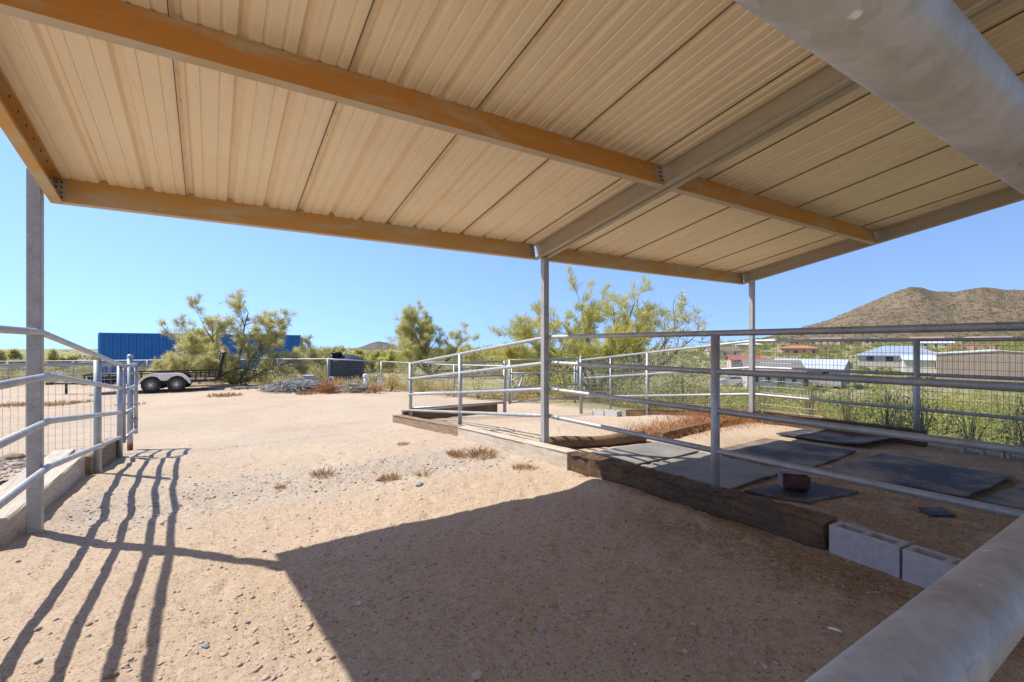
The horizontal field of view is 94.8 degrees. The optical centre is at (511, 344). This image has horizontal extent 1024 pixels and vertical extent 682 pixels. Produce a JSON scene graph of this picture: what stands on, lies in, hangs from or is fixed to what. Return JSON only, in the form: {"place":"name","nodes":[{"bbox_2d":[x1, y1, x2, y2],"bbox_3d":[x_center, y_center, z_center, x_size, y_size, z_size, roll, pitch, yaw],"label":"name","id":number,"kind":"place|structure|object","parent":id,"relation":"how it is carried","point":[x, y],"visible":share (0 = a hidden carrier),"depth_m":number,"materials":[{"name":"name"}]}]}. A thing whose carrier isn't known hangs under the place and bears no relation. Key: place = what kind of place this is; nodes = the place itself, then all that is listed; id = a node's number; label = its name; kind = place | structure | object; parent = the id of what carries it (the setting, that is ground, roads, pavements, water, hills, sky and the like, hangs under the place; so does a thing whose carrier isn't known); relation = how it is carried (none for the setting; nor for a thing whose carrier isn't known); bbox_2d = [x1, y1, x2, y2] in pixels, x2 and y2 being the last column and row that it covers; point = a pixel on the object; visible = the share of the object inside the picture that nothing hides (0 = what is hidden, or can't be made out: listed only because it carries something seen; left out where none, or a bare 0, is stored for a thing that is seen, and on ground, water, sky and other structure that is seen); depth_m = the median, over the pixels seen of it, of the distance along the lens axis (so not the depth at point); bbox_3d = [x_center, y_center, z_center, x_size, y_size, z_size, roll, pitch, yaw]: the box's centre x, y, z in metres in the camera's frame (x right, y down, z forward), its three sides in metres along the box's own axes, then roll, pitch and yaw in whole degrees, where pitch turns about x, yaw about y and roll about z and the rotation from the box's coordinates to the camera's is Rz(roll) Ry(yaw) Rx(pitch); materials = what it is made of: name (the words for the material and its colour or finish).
{"place":"outdoors","nodes":[
{"label":"outdoors","id":0,"kind":"place"},
{"bbox_2d":[350,341,444,349],"bbox_3d":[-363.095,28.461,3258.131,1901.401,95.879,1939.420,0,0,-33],"label":"hills","id":1,"kind":"structure","parent":0,"point":[376,344],"depth_m":2962.10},
{"bbox_2d":[0,342,1023,681],"bbox_3d":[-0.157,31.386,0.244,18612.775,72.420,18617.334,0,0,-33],"label":"ground","id":2,"kind":"structure","parent":0,"point":[232,432],"depth_m":3.12,"materials":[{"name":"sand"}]},
{"bbox_2d":[0,348,25,370],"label":"palo verde tree","id":3,"kind":"object","parent":2,"relation":"on","point":[13,354],"visible":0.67,"depth_m":51.84,"materials":[{"name":"green plant"}]},
{"bbox_2d":[0,453,25,459],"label":"rock","id":4,"kind":"object","parent":2,"relation":"on","point":[11,456],"visible":0.74,"depth_m":6.36,"materials":[{"name":"stone"}]},
{"bbox_2d":[0,449,74,497],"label":"plank","id":5,"kind":"object","parent":2,"relation":"on","point":[15,480],"visible":0.31,"depth_m":4.51,"materials":[{"name":"wood"}]},
{"bbox_2d":[0,455,84,545],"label":"plank","id":6,"kind":"object","parent":2,"relation":"on","point":[60,480],"visible":0.52,"depth_m":4.03,"materials":[{"name":"wood"}]},
{"bbox_2d":[0,325,122,508],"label":"pipe fence","id":7,"kind":"object","parent":2,"relation":"on","point":[97,414],"visible":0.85,"depth_m":4.15,"materials":[{"name":"metal"}]},
{"bbox_2d":[113,361,137,442],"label":"pipe gate","id":8,"kind":"structure","parent":7,"relation":"attached to","point":[134,420],"depth_m":7.06,"materials":[{"name":"metal"}]},
{"bbox_2d":[44,400,78,405],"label":"dry tuft","id":9,"kind":"object","parent":2,"relation":"on","point":[63,403],"visible":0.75,"depth_m":14.48,"materials":[{"name":"plant"}]},
{"bbox_2d":[44,348,79,369],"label":"palo verde tree","id":10,"kind":"object","parent":2,"relation":"on","point":[51,357],"visible":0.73,"depth_m":49.72,"materials":[{"name":"green plant"}]},
{"bbox_2d":[0,354,133,455],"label":"pipe fence","id":11,"kind":"object","parent":2,"relation":"on","point":[130,357],"visible":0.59,"depth_m":7.07,"materials":[{"name":"silver metal"}]},
{"bbox_2d":[85,438,116,474],"bbox_3d":[-5.220,1.410,5.941,0.159,0.307,1.610,0,0,-31],"label":"plank","id":12,"kind":"object","parent":2,"relation":"on","point":[109,452],"visible":0.39,"depth_m":5.91,"materials":[{"name":"wood"}]},
{"bbox_2d":[45,350,256,393],"bbox_3d":[-14.546,1.090,19.463,7.026,1.671,2.490,0,0,-28],"label":"utility trailer","id":13,"kind":"object","parent":2,"relation":"on","point":[176,380],"visible":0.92,"depth_m":18.70,"materials":[{"name":"black paint"}]},
{"bbox_2d":[0,358,381,384],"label":"fence","id":14,"kind":"object","parent":2,"relation":"on","point":[61,367],"visible":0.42,"depth_m":22.84,"materials":[{"name":"silver metal"}]},
{"bbox_2d":[98,332,300,373],"bbox_3d":[-22.255,0.560,34.550,12.200,2.600,2.440,0,0,-43],"label":"shipping container","id":15,"kind":"object","parent":2,"relation":"on","point":[137,346],"visible":0.45,"depth_m":31.16,"materials":[{"name":"metal"}]},
{"bbox_2d":[206,392,244,396],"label":"dry tuft","id":16,"kind":"object","parent":2,"relation":"on","point":[224,394],"visible":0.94,"depth_m":16.86,"materials":[{"name":"plant"}]},
{"bbox_2d":[144,287,331,383],"bbox_3d":[-13.274,-0.414,22.967,8.410,5.331,4.438,0,0,-7],"label":"palo verde tree","id":17,"kind":"object","parent":2,"relation":"on","point":[205,353],"visible":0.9,"depth_m":23.15,"materials":[{"name":"green plant"}]},
{"bbox_2d":[214,354,273,384],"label":"desert shrub","id":18,"kind":"object","parent":2,"relation":"on","point":[245,378],"visible":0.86,"depth_m":22.21,"materials":[{"name":"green plant"}]},
{"bbox_2d":[250,365,298,382],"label":"desert shrub","id":19,"kind":"object","parent":2,"relation":"on","point":[270,378],"visible":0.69,"depth_m":22.26,"materials":[{"name":"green plant"}]},
{"bbox_2d":[0,355,609,390],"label":"desert brush","id":20,"kind":"object","parent":2,"relation":"on","point":[67,371],"visible":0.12,"depth_m":32.76,"materials":[{"name":"green plant"}]},
{"bbox_2d":[290,360,326,378],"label":"desert shrub","id":21,"kind":"object","parent":2,"relation":"on","point":[323,372],"visible":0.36,"depth_m":26.35,"materials":[{"name":"green plant"}]},
{"bbox_2d":[257,378,373,393],"bbox_3d":[-7.851,1.674,19.098,5.811,0.593,3.333,0,0,6],"label":"brush pile","id":22,"kind":"object","parent":2,"relation":"on","point":[296,384],"visible":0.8,"depth_m":18.35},
{"bbox_2d":[294,345,346,369],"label":"palo verde tree","id":23,"kind":"object","parent":2,"relation":"on","point":[334,349],"visible":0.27,"depth_m":46.04,"materials":[{"name":"green plant"}]},
{"bbox_2d":[6,375,636,407],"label":"dry grass","id":24,"kind":"structure","parent":2,"relation":"on","point":[493,395],"depth_m":17.15,"materials":[{"name":"plant"}]},
{"bbox_2d":[307,464,338,477],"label":"dry tuft","id":25,"kind":"object","parent":2,"relation":"on","point":[323,473],"visible":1,"depth_m":5.08,"materials":[{"name":"plant"}]},
{"bbox_2d":[310,376,341,392],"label":"desert shrub","id":26,"kind":"object","parent":2,"relation":"on","point":[323,388],"visible":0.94,"depth_m":17.97,"materials":[{"name":"brown plant"}]},
{"bbox_2d":[326,352,364,383],"bbox_3d":[-8.561,1.225,24.200,1.860,1.670,1.860,0,0,-33],"label":"water tank","id":27,"kind":"object","parent":2,"relation":"on","point":[349,366],"visible":0.77,"depth_m":23.43,"materials":[{"name":"black plastic"}]},
{"bbox_2d":[342,348,397,372],"bbox_3d":[-11.007,1.455,36.508,4.592,2.554,3.392,0,0,-9],"label":"palo verde tree","id":28,"kind":"object","parent":2,"relation":"on","point":[376,356],"visible":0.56,"depth_m":36.13,"materials":[{"name":"green plant"}]},
{"bbox_2d":[360,384,386,393],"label":"desert shrub","id":29,"kind":"object","parent":2,"relation":"on","point":[374,389],"visible":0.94,"depth_m":18.01,"materials":[{"name":"brown plant"}]},
{"bbox_2d":[376,471,402,481],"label":"dry tuft","id":30,"kind":"object","parent":2,"relation":"on","point":[383,479],"visible":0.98,"depth_m":4.99,"materials":[{"name":"plant"}]},
{"bbox_2d":[374,365,405,389],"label":"desert shrub","id":31,"kind":"object","parent":2,"relation":"on","point":[392,384],"visible":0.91,"depth_m":20.16,"materials":[{"name":"yellow plant"}]},
{"bbox_2d":[398,370,445,391],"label":"desert shrub","id":32,"kind":"object","parent":2,"relation":"on","point":[416,384],"visible":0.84,"depth_m":19.45,"materials":[{"name":"green plant"}]},
{"bbox_2d":[393,415,464,435],"bbox_3d":[-1.659,1.540,8.872,0.194,0.447,3.178,0,0,-33],"label":"plank","id":33,"kind":"object","parent":2,"relation":"on","point":[436,426],"visible":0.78,"depth_m":8.53,"materials":[{"name":"wood"}]},
{"bbox_2d":[385,299,489,374],"bbox_3d":[-4.969,-0.431,31.269,6.797,5.405,4.485,0,0,-33],"label":"palo verde tree","id":34,"kind":"object","parent":2,"relation":"on","point":[416,345],"visible":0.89,"depth_m":30.42,"materials":[{"name":"green plant"}]},
{"bbox_2d":[423,378,464,395],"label":"desert shrub","id":35,"kind":"object","parent":2,"relation":"on","point":[446,389],"visible":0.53,"depth_m":18.18,"materials":[{"name":"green plant"}]},
{"bbox_2d":[401,404,496,418],"bbox_3d":[-1.379,1.543,10.736,2.269,0.254,0.182,0,0,-28],"label":"timber","id":36,"kind":"object","parent":2,"relation":"on","point":[479,408],"visible":0.52,"depth_m":10.65,"materials":[{"name":"wood"}]},
{"bbox_2d":[446,447,469,457],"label":"dry tuft","id":37,"kind":"object","parent":2,"relation":"on","point":[451,453],"visible":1,"depth_m":6.01,"materials":[{"name":"plant"}]},
{"bbox_2d":[412,361,505,411],"bbox_3d":[-1.145,1.141,10.629,2.286,1.517,0.080,0,0,-28],"label":"pipe fence","id":38,"kind":"object","parent":2,"relation":"on","point":[504,387],"visible":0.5,"depth_m":10.75,"materials":[{"name":"metal"}]},
{"bbox_2d":[301,342,642,381],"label":"desert brush","id":39,"kind":"object","parent":2,"relation":"on","point":[398,357],"visible":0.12,"depth_m":53.81,"materials":[{"name":"green plant"}]},
{"bbox_2d":[456,372,499,398],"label":"desert shrub","id":40,"kind":"object","parent":2,"relation":"on","point":[478,387],"visible":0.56,"depth_m":17.15,"materials":[{"name":"green plant"}]},
{"bbox_2d":[457,343,501,378],"bbox_3d":[-1.698,0.918,26.276,2.746,2.125,1.702,0,0,26],"label":"dry bush tree","id":41,"kind":"object","parent":2,"relation":"on","point":[471,356],"visible":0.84,"depth_m":26.15,"materials":[{"name":"green plant"}]},
{"bbox_2d":[467,444,500,458],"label":"dry tuft","id":42,"kind":"object","parent":2,"relation":"on","point":[475,455],"visible":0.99,"depth_m":6.06,"materials":[{"name":"plant"}]},
{"bbox_2d":[0,0,1023,533],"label":"shade shelter","id":43,"kind":"object","parent":2,"relation":"on","point":[722,140],"visible":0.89,"depth_m":3.44,"materials":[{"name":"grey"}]},
{"bbox_2d":[381,361,645,408],"bbox_3d":[-1.242,1.393,17.089,12.449,1.662,1.004,0,0,39],"label":"fence","id":44,"kind":"object","parent":2,"relation":"on","point":[512,377],"visible":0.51,"depth_m":15.93,"materials":[{"name":"silver metal"}]},
{"bbox_2d":[491,363,539,397],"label":"desert shrub","id":45,"kind":"object","parent":2,"relation":"on","point":[514,385],"visible":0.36,"depth_m":16.46,"materials":[{"name":"green plant"}]},
{"bbox_2d":[457,426,578,469],"bbox_3d":[-0.060,1.369,6.382,0.190,0.342,2.697,0,0,-33],"label":"plank","id":46,"kind":"object","parent":2,"relation":"on","point":[550,454],"visible":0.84,"depth_m":5.98,"materials":[{"name":"wood"}]},
{"bbox_2d":[528,350,599,396],"bbox_3d":[1.643,0.966,15.392,2.476,1.687,2.475,0,0,-33],"label":"desert shrub","id":47,"kind":"object","parent":2,"relation":"on","point":[562,380],"visible":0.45,"depth_m":15.34,"materials":[{"name":"green plant"}]},
{"bbox_2d":[482,265,669,398],"bbox_3d":[2.310,-0.534,17.514,6.945,5.537,4.295,0,0,18],"label":"palo verde tree","id":48,"kind":"object","parent":2,"relation":"on","point":[575,347],"visible":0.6,"depth_m":16.98,"materials":[{"name":"green plant"}]},
{"bbox_2d":[274,483,905,681],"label":"dropping crumbs","id":49,"kind":"object","parent":2,"relation":"on","point":[616,587],"visible":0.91,"depth_m":2.69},
{"bbox_2d":[540,431,646,448],"bbox_3d":[1.124,1.319,6.420,1.554,0.190,0.198,0,0,-19],"label":"log","id":50,"kind":"object","parent":2,"relation":"on","point":[572,442],"visible":0.74,"depth_m":6.37,"materials":[{"name":"wood"}]},
{"bbox_2d":[565,338,645,403],"bbox_3d":[2.911,0.829,14.511,2.562,2.142,2.609,0,0,-5],"label":"desert shrub","id":51,"kind":"object","parent":2,"relation":"on","point":[608,389],"visible":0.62,"depth_m":14.49,"materials":[{"name":"green plant"}]},
{"bbox_2d":[605,409,621,416],"bbox_3d":[2.403,1.665,11.171,0.170,0.190,0.395,0,0,-35],"label":"cinder block","id":52,"kind":"object","parent":2,"relation":"on","point":[612,413],"depth_m":11.09,"materials":[{"name":"concrete"}]},
{"bbox_2d":[590,442,698,464],"bbox_3d":[1.690,1.366,5.958,1.202,0.032,0.734,0,0,-33],"label":"rubber mat","id":53,"kind":"object","parent":2,"relation":"on","point":[638,454],"visible":0.98,"depth_m":5.90,"materials":[{"name":"rubber"}]},
{"bbox_2d":[602,337,688,408],"bbox_3d":[3.961,0.822,13.770,2.562,2.384,2.442,0,0,-33],"label":"desert shrub","id":54,"kind":"object","parent":2,"relation":"on","point":[651,388],"visible":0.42,"depth_m":13.73,"materials":[{"name":"green plant"}]},
{"bbox_2d":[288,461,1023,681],"bbox_3d":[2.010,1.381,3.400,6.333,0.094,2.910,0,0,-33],"label":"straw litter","id":55,"kind":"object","parent":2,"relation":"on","point":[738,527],"visible":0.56,"depth_m":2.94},
{"bbox_2d":[614,289,734,404],"bbox_3d":[5.373,0.159,16.087,2.837,4.005,3.549,0,0,-44],"label":"bare palo verde tree","id":56,"kind":"object","parent":2,"relation":"on","point":[684,318],"visible":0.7,"depth_m":15.92,"materials":[{"name":"green plant"}]},
{"bbox_2d":[639,340,731,409],"bbox_3d":[4.756,0.988,13.205,2.534,2.239,2.493,0,0,-33],"label":"desert shrub","id":57,"kind":"object","parent":2,"relation":"on","point":[681,375],"visible":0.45,"depth_m":13.13,"materials":[{"name":"green plant"}]},
{"bbox_2d":[626,410,760,422],"bbox_3d":[3.570,1.488,9.739,0.183,0.582,3.161,0,0,-32],"label":"timber","id":58,"kind":"object","parent":2,"relation":"on","point":[638,413],"visible":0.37,"depth_m":10.19,"materials":[{"name":"wood"}]},
{"bbox_2d":[654,416,742,438],"bbox_3d":[3.111,1.370,7.672,2.536,0.196,0.158,0,0,-39],"label":"timber","id":59,"kind":"object","parent":2,"relation":"on","point":[671,432],"visible":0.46,"depth_m":7.21,"materials":[{"name":"wood"}]},
{"bbox_2d":[608,405,790,439],"bbox_3d":[2.923,1.304,8.197,3.281,0.438,3.676,0,0,-33],"label":"dry weed bed","id":60,"kind":"object","parent":2,"relation":"on","point":[701,419],"visible":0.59,"depth_m":7.78,"materials":[{"name":"plant"}]},
{"bbox_2d":[569,452,837,550],"bbox_3d":[1.458,1.329,4.245,0.247,0.263,2.505,0,0,-36],"label":"railroad tie","id":61,"kind":"object","parent":2,"relation":"on","point":[805,526],"visible":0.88,"depth_m":3.81,"materials":[{"name":"wood"}]},
{"bbox_2d":[678,373,741,410],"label":"desert shrub","id":62,"kind":"object","parent":2,"relation":"on","point":[709,404],"visible":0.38,"depth_m":12.22,"materials":[{"name":"green plant"}]},
{"bbox_2d":[643,452,778,488],"bbox_3d":[2.189,1.365,5.158,1.170,0.036,1.068,0,0,-33],"label":"rubber mat","id":63,"kind":"object","parent":2,"relation":"on","point":[734,473],"visible":0.82,"depth_m":5.10,"materials":[{"name":"rubber"}]},
{"bbox_2d":[409,322,1023,518],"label":"pipe fence","id":64,"kind":"object","parent":2,"relation":"on","point":[715,410],"visible":0.86,"depth_m":3.57,"materials":[{"name":"metal"}]},
{"bbox_2d":[702,347,741,357],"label":"house","id":65,"kind":"structure","parent":2,"relation":"on","point":[726,353],"depth_m":201.13,"materials":[{"name":"paint"}]},
{"bbox_2d":[720,376,742,384],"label":"parked car","id":66,"kind":"object","parent":2,"relation":"on","point":[732,379],"visible":0.65,"depth_m":82.20,"materials":[{"name":"silver metal"}]},
{"bbox_2d":[724,355,765,369],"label":"shed","id":67,"kind":"structure","parent":2,"relation":"on","point":[732,359],"depth_m":90.39,"materials":[{"name":"paint"}]},
{"bbox_2d":[729,377,797,413],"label":"desert shrub","id":68,"kind":"object","parent":2,"relation":"on","point":[766,389],"visible":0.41,"depth_m":9.68,"materials":[{"name":"green plant"}]},
{"bbox_2d":[739,360,806,390],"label":"farmhouse","id":69,"kind":"object","parent":2,"relation":"on","point":[774,363],"visible":0.49,"depth_m":75.88,"materials":[{"name":"paint"}]},
{"bbox_2d":[721,438,856,467],"bbox_3d":[3.459,1.365,5.995,1.519,0.031,1.118,0,0,-37],"label":"rubber mat","id":70,"kind":"object","parent":2,"relation":"on","point":[808,455],"visible":0.83,"depth_m":5.95,"materials":[{"name":"rubber"}]},
{"bbox_2d":[567,336,1023,364],"bbox_3d":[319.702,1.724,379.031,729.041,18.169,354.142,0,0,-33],"label":"desert scrub","id":71,"kind":"object","parent":2,"relation":"on","point":[844,348],"visible":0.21,"depth_m":217.02,"materials":[{"name":"green plant"}]},
{"bbox_2d":[780,345,820,355],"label":"house","id":72,"kind":"structure","parent":2,"relation":"on","point":[801,347],"depth_m":201.02,"materials":[{"name":"paint"}]},
{"bbox_2d":[579,337,1023,457],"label":"fence","id":73,"kind":"object","parent":2,"relation":"on","point":[916,373],"visible":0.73,"depth_m":7.12,"materials":[{"name":"silver metal"}]},
{"bbox_2d":[509,358,578,403],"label":"pipe gate","id":74,"kind":"structure","parent":73,"relation":"attached to","point":[576,383],"depth_m":11.57,"materials":[{"name":"metal"}]},
{"bbox_2d":[744,482,858,503],"bbox_3d":[2.696,1.379,4.388,0.887,0.028,0.585,0,0,-33],"label":"rubber mat","id":75,"kind":"object","parent":2,"relation":"on","point":[816,492],"visible":0.77,"depth_m":4.34,"materials":[{"name":"rubber"}]},
{"bbox_2d":[778,469,810,492],"bbox_3d":[2.652,1.280,4.419,0.244,0.181,0.176,0,0,15],"label":"mineral block","id":76,"kind":"object","parent":75,"relation":"on","point":[791,480],"depth_m":4.35,"materials":[{"name":"stone"}]},
{"bbox_2d":[586,341,1023,445],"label":"desert scrub","id":77,"kind":"object","parent":2,"relation":"on","point":[950,403],"visible":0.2,"depth_m":32.44,"materials":[{"name":"green plant"}]},
{"bbox_2d":[784,381,840,418],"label":"desert shrub","id":78,"kind":"object","parent":2,"relation":"on","point":[811,412],"visible":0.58,"depth_m":8.58,"materials":[{"name":"green plant"}]},
{"bbox_2d":[774,358,853,386],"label":"metal shed","id":79,"kind":"structure","parent":2,"relation":"on","point":[827,363],"depth_m":80.09,"materials":[{"name":"paint"}]},
{"bbox_2d":[774,371,857,421],"bbox_3d":[6.193,1.149,9.689,1.533,1.260,1.429,0,0,26],"label":"desert shrub","id":80,"kind":"object","parent":2,"relation":"on","point":[813,390],"visible":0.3,"depth_m":9.67,"materials":[{"name":"green plant"}]},
{"bbox_2d":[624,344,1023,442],"bbox_3d":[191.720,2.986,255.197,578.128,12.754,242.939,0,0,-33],"label":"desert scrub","id":81,"kind":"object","parent":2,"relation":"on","point":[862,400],"visible":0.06,"depth_m":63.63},
{"bbox_2d":[776,428,890,443],"bbox_3d":[4.727,1.326,6.876,1.006,0.081,1.170,0,0,-33],"label":"rubber mat","id":82,"kind":"object","parent":2,"relation":"on","point":[827,435],"visible":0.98,"depth_m":6.83,"materials":[{"name":"rubber"}]},
{"bbox_2d":[763,411,927,447],"bbox_3d":[5.043,1.290,7.328,0.193,0.232,2.208,0,0,-33],"label":"timber","id":83,"kind":"object","parent":2,"relation":"on","point":[909,442],"visible":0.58,"depth_m":7.08,"materials":[{"name":"wood"}]},
{"bbox_2d":[819,384,883,423],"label":"desert shrub","id":84,"kind":"object","parent":2,"relation":"on","point":[847,415],"visible":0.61,"depth_m":8.13,"materials":[{"name":"green plant"}]},
{"bbox_2d":[829,521,909,577],"bbox_3d":[2.292,1.310,3.030,0.145,0.190,0.395,0,0,-29],"label":"cinder block","id":85,"kind":"object","parent":2,"relation":"on","point":[878,551],"depth_m":2.98,"materials":[{"name":"concrete"}]},
{"bbox_2d":[734,0,1023,681],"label":"pipe fence","id":86,"kind":"object","parent":2,"relation":"on","point":[942,70],"depth_m":0.27,"materials":[{"name":"metal"}]},
{"bbox_2d":[849,389,912,426],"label":"desert shrub","id":87,"kind":"object","parent":2,"relation":"on","point":[887,412],"visible":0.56,"depth_m":7.49,"materials":[{"name":"green plant"}]},
{"bbox_2d":[855,346,933,366],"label":"ranch house","id":88,"kind":"structure","parent":2,"relation":"on","point":[887,359],"depth_m":110.29,"materials":[{"name":"paint"}]},
{"bbox_2d":[859,364,954,435],"bbox_3d":[7.116,1.077,8.571,1.453,1.446,1.531,0,0,-6],"label":"desert shrub","id":89,"kind":"object","parent":2,"relation":"on","point":[910,393],"visible":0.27,"depth_m":8.58,"materials":[{"name":"green plant"}]},
{"bbox_2d":[899,355,935,372],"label":"cottage","id":90,"kind":"structure","parent":2,"relation":"on","point":[924,363],"depth_m":96.57,"materials":[{"name":"paint"}]},
{"bbox_2d":[822,453,1014,496],"bbox_3d":[4.298,1.350,4.977,1.449,0.051,1.210,0,0,-33],"label":"rubber mat","id":91,"kind":"object","parent":2,"relation":"on","point":[922,474],"visible":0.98,"depth_m":4.87,"materials":[{"name":"rubber"}]},
{"bbox_2d":[893,389,962,435],"bbox_3d":[6.126,1.063,7.091,0.898,0.800,0.920,0,0,-4],"label":"desert shrub","id":92,"kind":"object","parent":2,"relation":"on","point":[924,427],"visible":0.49,"depth_m":7.05,"materials":[{"name":"green plant"}]},
{"bbox_2d":[902,545,962,587],"bbox_3d":[2.484,1.317,2.666,0.145,0.190,0.395,0,0,-28],"label":"cinder block","id":93,"kind":"object","parent":2,"relation":"on","point":[923,567],"depth_m":2.73,"materials":[{"name":"concrete"}]},
{"bbox_2d":[918,507,955,516],"bbox_3d":[3.476,1.371,3.858,0.193,0.021,0.256,0,0,17],"label":"rubber mat","id":94,"kind":"object","parent":2,"relation":"on","point":[936,511],"visible":1,"depth_m":3.82,"materials":[{"name":"rubber"}]},
{"bbox_2d":[920,341,954,347],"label":"long shed","id":95,"kind":"structure","parent":2,"relation":"on","point":[940,342],"depth_m":246.90,"materials":[{"name":"paint"}]},
{"bbox_2d":[946,344,996,350],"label":"house","id":96,"kind":"structure","parent":2,"relation":"on","point":[980,348],"depth_m":201.54,"materials":[{"name":"paint"}]},
{"bbox_2d":[930,398,1018,442],"bbox_3d":[6.815,1.184,7.001,1.138,0.763,1.157,0,0,-33],"label":"desert shrub","id":97,"kind":"object","parent":2,"relation":"on","point":[966,436],"visible":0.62,"depth_m":6.97,"materials":[{"name":"green plant"}]},
{"bbox_2d":[933,349,1023,382],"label":"metal barn","id":98,"kind":"structure","parent":2,"relation":"on","point":[982,360],"depth_m":88.25,"materials":[{"name":"paint"}]},
{"bbox_2d":[966,391,1023,444],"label":"desert shrub","id":99,"kind":"object","parent":2,"relation":"on","point":[1006,420],"visible":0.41,"depth_m":7.60,"materials":[{"name":"green plant"}]},
{"bbox_2d":[979,482,1023,509],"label":"rubber mat","id":100,"kind":"object","parent":2,"relation":"on","point":[1012,497],"visible":0.98,"depth_m":4.11,"materials":[{"name":"rubber"}]},
{"bbox_2d":[981,396,1023,445],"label":"desert shrub","id":101,"kind":"object","parent":2,"relation":"on","point":[1021,433],"visible":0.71,"depth_m":6.29,"materials":[{"name":"green plant"}]},
{"bbox_2d":[0,127,1023,348],"label":"sky","id":102,"kind":"structure","parent":0,"point":[106,271],"materials":[{"name":"blue"}]},
{"bbox_2d":[759,287,1023,338],"bbox_3d":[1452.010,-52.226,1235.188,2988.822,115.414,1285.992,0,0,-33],"label":"mountain","id":103,"kind":"structure","parent":0,"point":[963,304],"depth_m":739.32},
{"bbox_2d":[739,286,1023,340],"bbox_3d":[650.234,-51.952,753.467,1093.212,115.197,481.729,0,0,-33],"label":"mountain scrub","id":104,"kind":"object","parent":103,"relation":"on","point":[917,334],"visible":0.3,"depth_m":707.48,"materials":[{"name":"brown plant"}]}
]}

